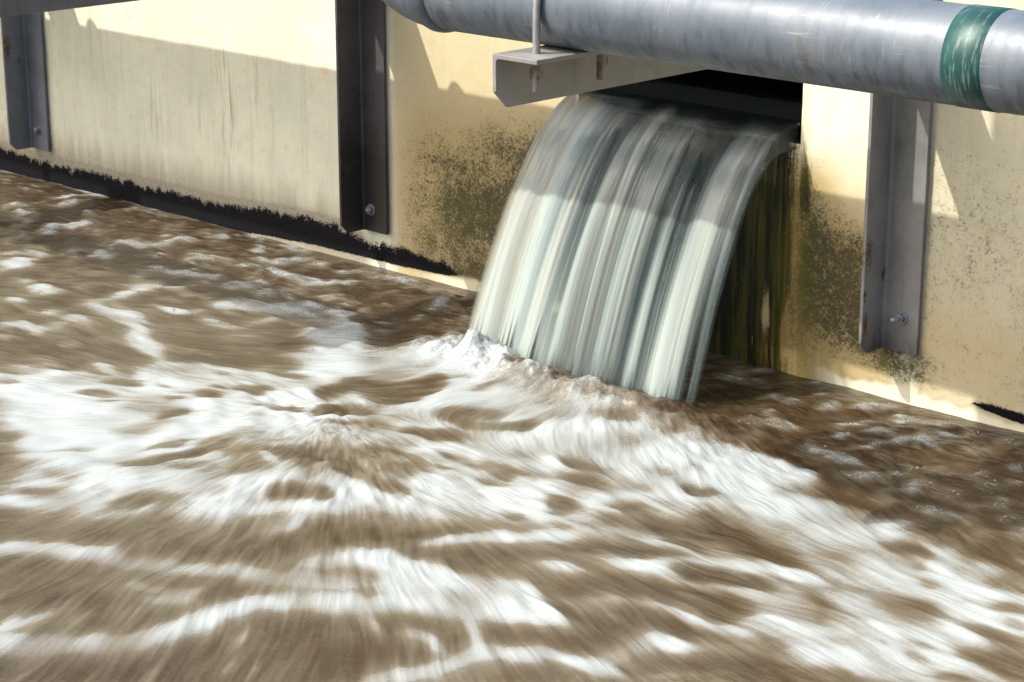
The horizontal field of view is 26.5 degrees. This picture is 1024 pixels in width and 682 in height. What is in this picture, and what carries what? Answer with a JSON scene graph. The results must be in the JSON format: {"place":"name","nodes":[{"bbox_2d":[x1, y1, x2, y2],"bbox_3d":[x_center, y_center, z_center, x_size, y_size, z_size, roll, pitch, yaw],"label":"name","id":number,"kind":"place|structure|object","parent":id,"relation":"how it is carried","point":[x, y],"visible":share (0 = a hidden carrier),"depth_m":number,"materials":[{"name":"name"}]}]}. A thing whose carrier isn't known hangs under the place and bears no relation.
{"place":"outdoors","nodes":[
{"label":"outdoors","id":0,"kind":"place"},
{"bbox_2d":[0,170,1023,681],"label":"water","id":1,"kind":"structure","parent":0,"point":[242,472],"depth_m":6.14,"materials":[{"name":"liquid"}]},
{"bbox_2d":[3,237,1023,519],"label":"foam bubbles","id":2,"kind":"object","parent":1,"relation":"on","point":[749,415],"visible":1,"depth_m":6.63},
{"bbox_2d":[0,0,1023,431],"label":"concrete wall","id":3,"kind":"structure","parent":0,"point":[220,112],"depth_m":8.12,"materials":[{"name":"beige concrete"}]},
{"bbox_2d":[0,12,49,150],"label":"support bracket","id":4,"kind":"object","parent":3,"relation":"attached to","point":[25,78],"visible":1,"depth_m":9.92,"materials":[{"name":"metal"}]},
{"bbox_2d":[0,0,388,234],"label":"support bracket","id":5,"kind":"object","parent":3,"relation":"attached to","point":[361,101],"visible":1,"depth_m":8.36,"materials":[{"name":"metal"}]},
{"bbox_2d":[470,69,802,399],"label":"waterfall","id":6,"kind":"structure","parent":3,"relation":"attached to","point":[567,260],"depth_m":7.24,"materials":[{"name":"liquid"}]},
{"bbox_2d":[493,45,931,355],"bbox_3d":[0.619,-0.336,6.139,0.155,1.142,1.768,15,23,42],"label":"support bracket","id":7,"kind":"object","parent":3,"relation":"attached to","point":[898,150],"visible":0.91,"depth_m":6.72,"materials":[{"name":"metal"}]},
{"bbox_2d":[530,0,604,91],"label":"bolt","id":8,"kind":"object","parent":7,"relation":"attached to","point":[536,73],"visible":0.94,"depth_m":5.42,"materials":[{"name":"metal"}]},
{"bbox_2d":[382,0,1023,115],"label":"steel pipe","id":9,"kind":"object","parent":7,"relation":"on","point":[969,56],"visible":1,"depth_m":4.87,"materials":[{"name":"grey metal"}]}
]}

